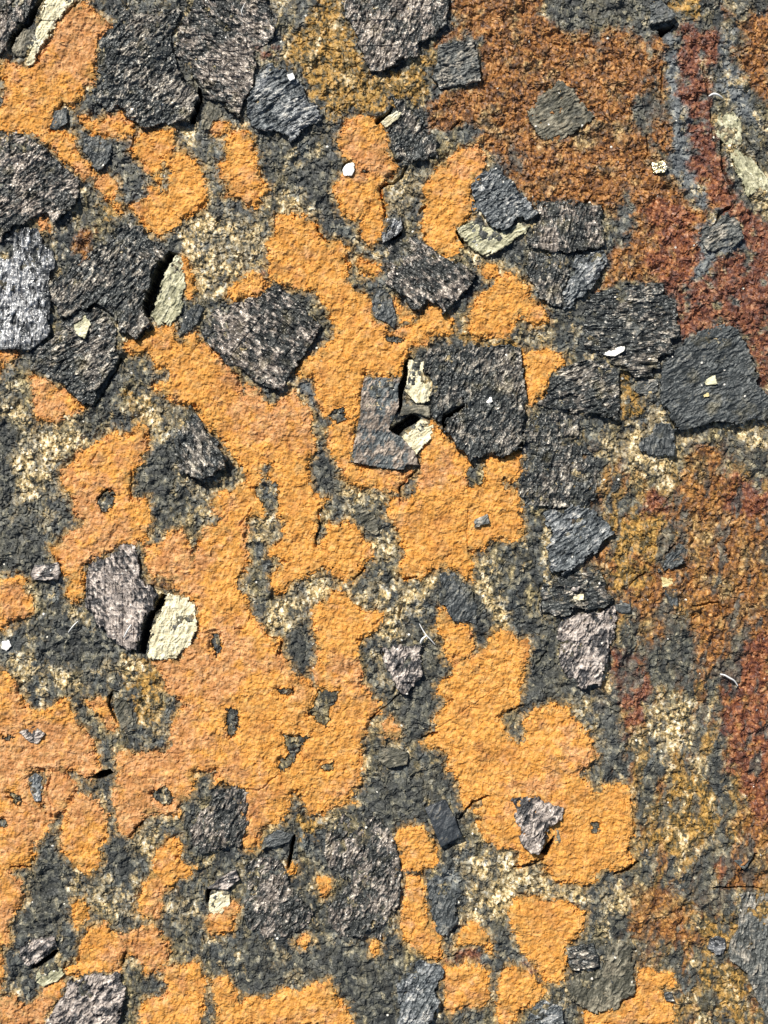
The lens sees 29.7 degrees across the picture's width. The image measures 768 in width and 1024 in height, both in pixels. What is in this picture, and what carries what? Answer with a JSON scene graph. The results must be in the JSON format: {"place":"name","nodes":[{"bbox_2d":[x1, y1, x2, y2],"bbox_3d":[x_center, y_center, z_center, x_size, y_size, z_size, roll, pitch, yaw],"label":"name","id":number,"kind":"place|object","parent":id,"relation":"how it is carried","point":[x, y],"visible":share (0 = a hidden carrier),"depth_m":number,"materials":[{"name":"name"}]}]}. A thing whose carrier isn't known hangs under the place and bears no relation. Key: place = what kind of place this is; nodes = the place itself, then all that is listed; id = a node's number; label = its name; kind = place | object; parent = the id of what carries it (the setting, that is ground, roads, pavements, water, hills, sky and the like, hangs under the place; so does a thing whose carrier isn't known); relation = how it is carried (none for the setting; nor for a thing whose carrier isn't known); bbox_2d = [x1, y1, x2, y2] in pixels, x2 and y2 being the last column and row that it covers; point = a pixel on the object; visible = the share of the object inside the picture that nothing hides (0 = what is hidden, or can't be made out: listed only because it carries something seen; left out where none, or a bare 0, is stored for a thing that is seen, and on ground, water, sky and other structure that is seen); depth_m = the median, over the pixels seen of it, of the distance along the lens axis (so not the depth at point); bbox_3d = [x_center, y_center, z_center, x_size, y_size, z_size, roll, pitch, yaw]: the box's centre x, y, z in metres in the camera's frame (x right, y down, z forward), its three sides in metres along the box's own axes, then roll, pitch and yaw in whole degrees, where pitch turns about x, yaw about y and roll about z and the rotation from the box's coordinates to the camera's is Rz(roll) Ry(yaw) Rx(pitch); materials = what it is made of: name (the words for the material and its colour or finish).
{"place":"outdoors","nodes":[
{"label":"outdoors","id":0,"kind":"place"},
{"bbox_2d":[0,0,767,1023],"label":"rock surface","id":1,"kind":"object","parent":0,"point":[670,718],"visible":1,"depth_m":0.29,"materials":[{"name":"stone"}]},
{"bbox_2d":[1,640,10,650],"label":"mineral grain","id":2,"kind":"object","parent":1,"relation":"on","point":[6,645],"visible":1,"depth_m":0.28,"materials":[{"name":"white stone"}]},
{"bbox_2d":[0,0,31,54],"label":"rock fragment","id":3,"kind":"object","parent":1,"relation":"on","point":[11,17],"visible":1,"depth_m":0.28,"materials":[{"name":"grey stone"}]},
{"bbox_2d":[12,29,34,56],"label":"rock","id":4,"kind":"object","parent":1,"relation":"on","point":[19,48],"visible":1,"depth_m":0.28,"materials":[{"name":"grey stone"}]},
{"bbox_2d":[0,227,55,350],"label":"rock fragment","id":5,"kind":"object","parent":1,"relation":"on","point":[25,311],"visible":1,"depth_m":0.28,"materials":[{"name":"grey stone"}]},
{"bbox_2d":[19,726,44,743],"bbox_3d":[-0.069,0.044,0.289,0.005,0.008,0.004,0,90,0],"label":"crystal","id":6,"kind":"object","parent":1,"relation":"on","point":[37,736],"visible":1,"depth_m":0.28},
{"bbox_2d":[28,773,42,801],"bbox_3d":[-0.069,0.054,0.289,0.003,0.008,0.005,0,90,0],"label":"crystal","id":7,"kind":"object","parent":1,"relation":"on","point":[37,797],"visible":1,"depth_m":0.28},
{"bbox_2d":[19,935,56,965],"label":"fragment","id":8,"kind":"object","parent":1,"relation":"on","point":[36,950],"visible":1,"depth_m":0.28,"materials":[{"name":"grey stone"}]},
{"bbox_2d":[0,131,80,242],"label":"rock fragment","id":9,"kind":"object","parent":1,"relation":"on","point":[32,195],"visible":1,"depth_m":0.28,"materials":[{"name":"dark stone"}]},
{"bbox_2d":[30,562,60,579],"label":"rock","id":10,"kind":"object","parent":1,"relation":"on","point":[53,571],"visible":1,"depth_m":0.28,"materials":[{"name":"grey stone"}]},
{"bbox_2d":[26,0,73,65],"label":"stone chip","id":11,"kind":"object","parent":1,"relation":"on","point":[52,12],"visible":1,"depth_m":0.28,"materials":[{"name":"beige stone"}]},
{"bbox_2d":[36,964,64,986],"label":"crystal fragment","id":12,"kind":"object","parent":1,"relation":"on","point":[53,976],"visible":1,"depth_m":0.29,"materials":[{"name":"beige stone"}]},
{"bbox_2d":[50,108,67,130],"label":"rock","id":13,"kind":"object","parent":1,"relation":"on","point":[60,116],"visible":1,"depth_m":0.29,"materials":[{"name":"stone"}]},
{"bbox_2d":[30,307,123,405],"bbox_3d":[-0.059,-0.032,0.289,0.016,0.009,0.018,33,90,0],"label":"rock fragment","id":14,"kind":"object","parent":1,"relation":"on","point":[83,376],"visible":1,"depth_m":0.28,"materials":[{"name":"grey stone"}]},
{"bbox_2d":[45,971,125,1023],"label":"rock fragment","id":15,"kind":"object","parent":1,"relation":"on","point":[104,1004],"visible":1,"depth_m":0.28,"materials":[{"name":"grey stone"}]},
{"bbox_2d":[83,135,111,171],"bbox_3d":[-0.057,-0.071,0.289,0.006,0.008,0.007,0,90,0],"label":"rock","id":16,"kind":"object","parent":1,"relation":"on","point":[97,153],"visible":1,"depth_m":0.29,"materials":[{"name":"stone"}]},
{"bbox_2d":[48,224,164,339],"bbox_3d":[-0.054,-0.047,0.288,0.022,0.010,0.022,17,90,0],"label":"rock fragment","id":17,"kind":"object","parent":1,"relation":"on","point":[119,286],"visible":1,"depth_m":0.28,"materials":[{"name":"grey stone"}]},
{"bbox_2d":[85,543,159,650],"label":"rock fragment","id":18,"kind":"object","parent":1,"relation":"on","point":[124,604],"visible":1,"depth_m":0.28,"materials":[{"name":"grey stone"}]},
{"bbox_2d":[113,690,133,728],"bbox_3d":[-0.051,0.039,0.289,0.004,0.008,0.008,0,90,0],"label":"rock","id":19,"kind":"object","parent":1,"relation":"on","point":[123,711],"visible":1,"depth_m":0.29,"materials":[{"name":"grey stone"}]},
{"bbox_2d":[91,4,201,128],"bbox_3d":[-0.047,-0.088,0.289,0.021,0.009,0.024,0,90,0],"label":"rock fragment","id":20,"kind":"object","parent":1,"relation":"on","point":[147,90],"visible":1,"depth_m":0.28,"materials":[{"name":"grey stone"}]},
{"bbox_2d":[128,223,172,266],"bbox_3d":[-0.047,-0.053,0.288,0.009,0.009,0.008,0,90,0],"label":"rock","id":21,"kind":"object","parent":1,"relation":"on","point":[164,257],"visible":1,"depth_m":0.28,"materials":[{"name":"grey stone"}]},
{"bbox_2d":[151,255,185,325],"bbox_3d":[-0.042,-0.044,0.289,0.007,0.008,0.014,0,90,0],"label":"stone chip","id":22,"kind":"object","parent":1,"relation":"on","point":[169,303],"visible":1,"depth_m":0.28,"materials":[{"name":"beige stone"}]},
{"bbox_2d":[148,593,197,659],"bbox_3d":[-0.042,0.022,0.289,0.010,0.008,0.013,0,90,0],"label":"stone chip","id":23,"kind":"object","parent":1,"relation":"on","point":[165,641],"visible":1,"depth_m":0.28,"materials":[{"name":"beige stone"}]},
{"bbox_2d":[179,304,204,336],"bbox_3d":[-0.038,-0.038,0.288,0.005,0.008,0.007,0,90,0],"label":"rock","id":24,"kind":"object","parent":1,"relation":"on","point":[193,314],"visible":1,"depth_m":0.28,"materials":[{"name":"stone"}]},
{"bbox_2d":[172,405,227,479],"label":"rock fragment","id":25,"kind":"object","parent":1,"relation":"on","point":[199,455],"visible":1,"depth_m":0.28,"materials":[{"name":"grey stone"}]},
{"bbox_2d":[200,101,221,129],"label":"rock","id":26,"kind":"object","parent":1,"relation":"on","point":[210,113],"visible":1,"depth_m":0.29,"materials":[{"name":"grey stone"}]},
{"bbox_2d":[189,785,248,853],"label":"rock fragment","id":27,"kind":"object","parent":1,"relation":"on","point":[233,824],"visible":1,"depth_m":0.28,"materials":[{"name":"dark grey stone rock"}]},
{"bbox_2d":[209,892,229,914],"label":"rock","id":28,"kind":"object","parent":1,"relation":"on","point":[221,901],"visible":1,"depth_m":0.28,"materials":[{"name":"beige stone"}]},
{"bbox_2d":[207,869,239,889],"bbox_3d":[-0.032,0.072,0.289,0.006,0.008,0.004,0,90,0],"label":"rock","id":29,"kind":"object","parent":1,"relation":"on","point":[227,881],"visible":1,"depth_m":0.29,"materials":[{"name":"grey stone"}]},
{"bbox_2d":[175,0,276,118],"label":"rock fragment","id":30,"kind":"object","parent":1,"relation":"on","point":[229,55],"visible":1,"depth_m":0.28,"materials":[{"name":"dark grey stone rock"}]},
{"bbox_2d":[201,284,320,390],"bbox_3d":[-0.024,-0.036,0.288,0.020,0.009,0.019,31,90,0],"label":"rock fragment","id":31,"kind":"object","parent":1,"relation":"on","point":[270,356],"visible":1,"depth_m":0.28,"materials":[{"name":"dark grey stone rock"}]},
{"bbox_2d":[261,830,293,849],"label":"rock","id":32,"kind":"object","parent":1,"relation":"on","point":[276,838],"visible":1,"depth_m":0.28,"materials":[{"name":"stone"}]},
{"bbox_2d":[244,855,312,939],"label":"rock fragment","id":33,"kind":"object","parent":1,"relation":"on","point":[288,905],"visible":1,"depth_m":0.29,"materials":[{"name":"dark grey stone rock"}]},
{"bbox_2d":[246,62,322,143],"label":"rock fragment","id":34,"kind":"object","parent":1,"relation":"on","point":[280,94],"visible":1,"depth_m":0.28,"materials":[{"name":"grey stone"}]},
{"bbox_2d":[0,0,677,1023],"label":"ochre crust","id":35,"kind":"object","parent":1,"relation":"on","point":[246,672],"visible":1,"depth_m":0.28},
{"bbox_2d":[342,163,354,175],"bbox_3d":[-0.007,-0.067,0.289,0.002,0.008,0.003,0,90,0],"label":"mineral grain","id":36,"kind":"object","parent":1,"relation":"on","point":[348,169],"visible":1,"depth_m":0.28,"materials":[{"name":"white stone"}]},
{"bbox_2d":[323,812,402,939],"bbox_3d":[-0.004,0.072,0.289,0.016,0.009,0.025,0,90,0],"label":"rock fragment","id":37,"kind":"object","parent":1,"relation":"on","point":[380,865],"visible":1,"depth_m":0.29,"materials":[{"name":"grey stone"}]},
{"bbox_2d":[351,504,378,534],"bbox_3d":[-0.004,0.001,0.289,0.006,0.008,0.006,0,90,0],"label":"rock","id":38,"kind":"object","parent":1,"relation":"on","point":[368,518],"visible":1,"depth_m":0.29,"materials":[{"name":"grey stone"}]},
{"bbox_2d":[371,288,395,328],"bbox_3d":[0.000,-0.040,0.289,0.005,0.008,0.008,0,90,0],"label":"rock","id":39,"kind":"object","parent":1,"relation":"on","point":[386,313],"visible":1,"depth_m":0.29,"materials":[{"name":"stone"}]},
{"bbox_2d":[351,377,418,469],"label":"rock fragment","id":40,"kind":"object","parent":1,"relation":"on","point":[377,443],"visible":1,"depth_m":0.28,"materials":[{"name":"grey stone"}]},
{"bbox_2d":[381,111,400,127],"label":"crystal fragment","id":41,"kind":"object","parent":1,"relation":"on","point":[387,121],"visible":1,"depth_m":0.29,"materials":[{"name":"beige stone"}]},
{"bbox_2d":[381,217,401,242],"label":"rock","id":42,"kind":"object","parent":1,"relation":"on","point":[394,233],"visible":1,"depth_m":0.29,"materials":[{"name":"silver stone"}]},
{"bbox_2d":[378,747,407,767],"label":"rock","id":43,"kind":"object","parent":1,"relation":"on","point":[391,757],"visible":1,"depth_m":0.29,"materials":[{"name":"grey stone"}]},
{"bbox_2d":[341,0,449,71],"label":"rock fragment","id":44,"kind":"object","parent":1,"relation":"on","point":[402,27],"visible":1,"depth_m":0.28,"materials":[{"name":"grey stone"}]},
{"bbox_2d":[380,644,421,693],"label":"rock fragment","id":45,"kind":"object","parent":1,"relation":"on","point":[395,657],"visible":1,"depth_m":0.29,"materials":[{"name":"grey stone"}]},
{"bbox_2d":[387,97,437,162],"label":"rock fragment","id":46,"kind":"object","parent":1,"relation":"on","point":[411,141],"visible":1,"depth_m":0.29,"materials":[{"name":"grey stone"}]},
{"bbox_2d":[400,405,429,417],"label":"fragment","id":47,"kind":"object","parent":1,"relation":"on","point":[423,410],"visible":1,"depth_m":0.28,"materials":[{"name":"grey stone"}]},
{"bbox_2d":[404,360,430,402],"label":"crystal fragment","id":48,"kind":"object","parent":1,"relation":"on","point":[418,392],"visible":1,"depth_m":0.28,"materials":[{"name":"beige stone"}]},
{"bbox_2d":[402,419,432,454],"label":"crystal fragment","id":49,"kind":"object","parent":1,"relation":"on","point":[414,442],"visible":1,"depth_m":0.28,"materials":[{"name":"beige stone"}]},
{"bbox_2d":[396,959,443,1023],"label":"rock fragment","id":50,"kind":"object","parent":1,"relation":"on","point":[419,1004],"visible":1,"depth_m":0.28,"materials":[{"name":"grey stone"}]},
{"bbox_2d":[385,235,477,314],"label":"rock fragment","id":51,"kind":"object","parent":1,"relation":"on","point":[443,283],"visible":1,"depth_m":0.28,"materials":[{"name":"grey stone"}]},
{"bbox_2d":[426,879,457,936],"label":"rock fragment","id":52,"kind":"object","parent":1,"relation":"on","point":[443,911],"visible":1,"depth_m":0.28,"materials":[{"name":"stone"}]},
{"bbox_2d":[425,799,461,846],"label":"rock fragment","id":53,"kind":"object","parent":1,"relation":"on","point":[442,818],"visible":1,"depth_m":0.28,"materials":[{"name":"grey stone"}]},
{"bbox_2d":[432,38,480,89],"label":"rock fragment","id":54,"kind":"object","parent":1,"relation":"on","point":[460,67],"visible":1,"depth_m":0.28,"materials":[{"name":"grey stone"}]},
{"bbox_2d":[439,572,477,623],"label":"rock fragment","id":55,"kind":"object","parent":1,"relation":"on","point":[458,601],"visible":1,"depth_m":0.28,"materials":[{"name":"stone"}]},
{"bbox_2d":[423,344,526,461],"bbox_3d":[0.018,-0.021,0.288,0.020,0.009,0.023,0,90,0],"label":"rock fragment","id":56,"kind":"object","parent":1,"relation":"on","point":[490,418],"visible":1,"depth_m":0.28,"materials":[{"name":"grey stone"}]},
{"bbox_2d":[474,514,489,526],"bbox_3d":[0.019,0.002,0.288,0.003,0.008,0.003,0,90,0],"label":"crystal","id":57,"kind":"object","parent":1,"relation":"on","point":[482,520],"visible":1,"depth_m":0.28},
{"bbox_2d":[457,221,529,256],"bbox_3d":[0.021,-0.054,0.289,0.014,0.008,0.007,0,90,0],"label":"stone chip","id":58,"kind":"object","parent":1,"relation":"on","point":[485,247],"visible":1,"depth_m":0.28,"materials":[{"name":"beige stone"}]},
{"bbox_2d":[471,167,538,230],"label":"rock fragment","id":59,"kind":"object","parent":1,"relation":"on","point":[502,203],"visible":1,"depth_m":0.28,"materials":[{"name":"grey stone"}]},
{"bbox_2d":[511,796,563,854],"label":"rock fragment","id":60,"kind":"object","parent":1,"relation":"on","point":[533,825],"visible":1,"depth_m":0.28,"materials":[{"name":"grey stone"}]},
{"bbox_2d":[525,1000,563,1023],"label":"fragment","id":61,"kind":"object","parent":1,"relation":"on","point":[554,1013],"visible":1,"depth_m":0.28,"materials":[{"name":"grey stone"}]},
{"bbox_2d":[526,252,571,307],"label":"rock fragment","id":62,"kind":"object","parent":1,"relation":"on","point":[551,284],"visible":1,"depth_m":0.28,"materials":[{"name":"grey stone"}]},
{"bbox_2d":[553,830,560,842],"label":"crystal","id":63,"kind":"object","parent":1,"relation":"on","point":[558,838],"visible":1,"depth_m":0.28},
{"bbox_2d":[518,410,600,508],"bbox_3d":[0.035,-0.010,0.289,0.016,0.008,0.020,0,90,0],"label":"rock fragment","id":64,"kind":"object","parent":1,"relation":"on","point":[567,494],"visible":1,"depth_m":0.28,"materials":[{"name":"grey stone"}]},
{"bbox_2d":[527,80,594,141],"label":"rock fragment","id":65,"kind":"object","parent":1,"relation":"in","point":[573,116],"visible":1,"depth_m":0.29,"materials":[{"name":"grey stone"}]},
{"bbox_2d":[526,199,604,254],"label":"rock fragment","id":66,"kind":"object","parent":1,"relation":"on","point":[580,229],"visible":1,"depth_m":0.28,"materials":[{"name":"dark stone"}]},
{"bbox_2d":[539,569,612,615],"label":"rock fragment","id":67,"kind":"object","parent":1,"relation":"on","point":[594,595],"visible":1,"depth_m":0.28,"materials":[{"name":"grey stone"}]},
{"bbox_2d":[537,358,620,420],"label":"rock fragment","id":68,"kind":"object","parent":1,"relation":"on","point":[585,387],"visible":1,"depth_m":0.28,"materials":[{"name":"grey stone"}]},
{"bbox_2d":[543,504,614,573],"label":"rock fragment","id":69,"kind":"object","parent":1,"relation":"on","point":[571,551],"visible":1,"depth_m":0.28,"materials":[{"name":"grey stone"}]},
{"bbox_2d":[567,942,598,969],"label":"fragment","id":70,"kind":"object","parent":1,"relation":"on","point":[587,954],"visible":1,"depth_m":0.28,"materials":[{"name":"grey stone"}]},
{"bbox_2d":[562,250,608,309],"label":"rock fragment","id":71,"kind":"object","parent":1,"relation":"on","point":[581,282],"visible":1,"depth_m":0.28,"materials":[{"name":"grey stone"}]},
{"bbox_2d":[556,605,617,688],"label":"rock fragment","id":72,"kind":"object","parent":1,"relation":"on","point":[600,634],"visible":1,"depth_m":0.28,"materials":[{"name":"grey stone"}]},
{"bbox_2d":[568,941,635,1013],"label":"rock fragment","id":73,"kind":"object","parent":1,"relation":"on","point":[617,969],"visible":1,"depth_m":0.29,"materials":[{"name":"grey stone"}]},
{"bbox_2d":[615,600,630,612],"bbox_3d":[0.047,0.019,0.289,0.003,0.008,0.003,0,90,0],"label":"crystal","id":74,"kind":"object","parent":1,"relation":"on","point":[622,607],"visible":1,"depth_m":0.28,"materials":[{"name":"stone"}]},
{"bbox_2d":[583,282,679,377],"bbox_3d":[0.049,-0.036,0.288,0.019,0.009,0.019,0,90,0],"label":"rock fragment","id":75,"kind":"object","parent":1,"relation":"on","point":[639,345],"visible":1,"depth_m":0.28,"materials":[{"name":"grey stone"}]},
{"bbox_2d":[634,379,657,395],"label":"rock","id":76,"kind":"object","parent":1,"relation":"on","point":[646,388],"visible":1,"depth_m":0.29,"materials":[{"name":"grey stone"}]},
{"bbox_2d":[638,422,674,455],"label":"rock fragment","id":77,"kind":"object","parent":1,"relation":"on","point":[659,440],"visible":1,"depth_m":0.29,"materials":[{"name":"stone"}]},
{"bbox_2d":[651,160,667,173],"bbox_3d":[0.054,-0.068,0.289,0.003,0.008,0.003,0,90,0],"label":"metallic crystal","id":78,"kind":"object","parent":1,"relation":"in","point":[659,167],"visible":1,"depth_m":0.28,"materials":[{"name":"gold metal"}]},
{"bbox_2d":[649,0,675,25],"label":"rock","id":79,"kind":"object","parent":1,"relation":"on","point":[661,11],"visible":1,"depth_m":0.28,"materials":[{"name":"stone"}]},
{"bbox_2d":[661,577,674,587],"bbox_3d":[0.056,0.014,0.289,0.003,0.008,0.002,0,90,0],"label":"mineral grain","id":80,"kind":"object","parent":1,"relation":"on","point":[666,582],"visible":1,"depth_m":0.28,"materials":[{"name":"yellow stone"}]},
{"bbox_2d":[664,991,674,1001],"bbox_3d":[0.056,0.095,0.289,0.002,0.008,0.002,0,90,0],"label":"crystal","id":81,"kind":"object","parent":1,"relation":"on","point":[668,996],"visible":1,"depth_m":0.28},
{"bbox_2d":[663,589,677,605],"bbox_3d":[0.056,0.017,0.289,0.003,0.008,0.004,0,90,0],"label":"crystal","id":82,"kind":"object","parent":1,"relation":"on","point":[674,601],"visible":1,"depth_m":0.28,"materials":[{"name":"stone"}]},
{"bbox_2d":[658,543,685,571],"bbox_3d":[0.057,0.009,0.289,0.006,0.008,0.006,0,90,0],"label":"rock","id":83,"kind":"object","parent":1,"relation":"on","point":[670,557],"visible":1,"depth_m":0.29,"materials":[{"name":"stone"}]},
{"bbox_2d":[659,324,767,430],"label":"rock fragment","id":84,"kind":"object","parent":1,"relation":"on","point":[699,386],"visible":1,"depth_m":0.28,"materials":[{"name":"stone"}]},
{"bbox_2d":[707,936,725,954],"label":"rock","id":85,"kind":"object","parent":1,"relation":"on","point":[716,945],"visible":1,"depth_m":0.28,"materials":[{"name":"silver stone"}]},
{"bbox_2d":[698,212,743,251],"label":"rock fragment","id":86,"kind":"object","parent":1,"relation":"on","point":[720,232],"visible":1,"depth_m":0.28,"materials":[{"name":"grey stone"}]},
{"bbox_2d":[716,111,741,144],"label":"crystal fragment","id":87,"kind":"object","parent":1,"relation":"on","point":[730,120],"visible":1,"depth_m":0.29,"materials":[{"name":"beige stone"}]},
{"bbox_2d":[720,674,737,685],"bbox_3d":[0.068,0.033,0.286,0.004,0.001,0.003,0,90,0],"label":"fibre","id":88,"kind":"object","parent":1,"relation":"on","point":[730,678],"visible":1,"depth_m":0.28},
{"bbox_2d":[734,858,751,868],"bbox_3d":[0.071,0.069,0.289,0.004,0.008,0.002,0,90,0],"label":"crystal","id":89,"kind":"object","parent":1,"relation":"on","point":[739,862],"visible":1,"depth_m":0.28,"materials":[{"name":"stone"}]},
{"bbox_2d":[728,891,767,1018],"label":"rock fragment","id":90,"kind":"object","parent":1,"relation":"on","point":[751,963],"visible":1,"depth_m":0.28,"materials":[{"name":"grey stone"}]},
{"bbox_2d":[730,148,767,196],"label":"stone chip","id":91,"kind":"object","parent":1,"relation":"on","point":[751,175],"visible":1,"depth_m":0.28,"materials":[{"name":"beige stone"}]}
]}

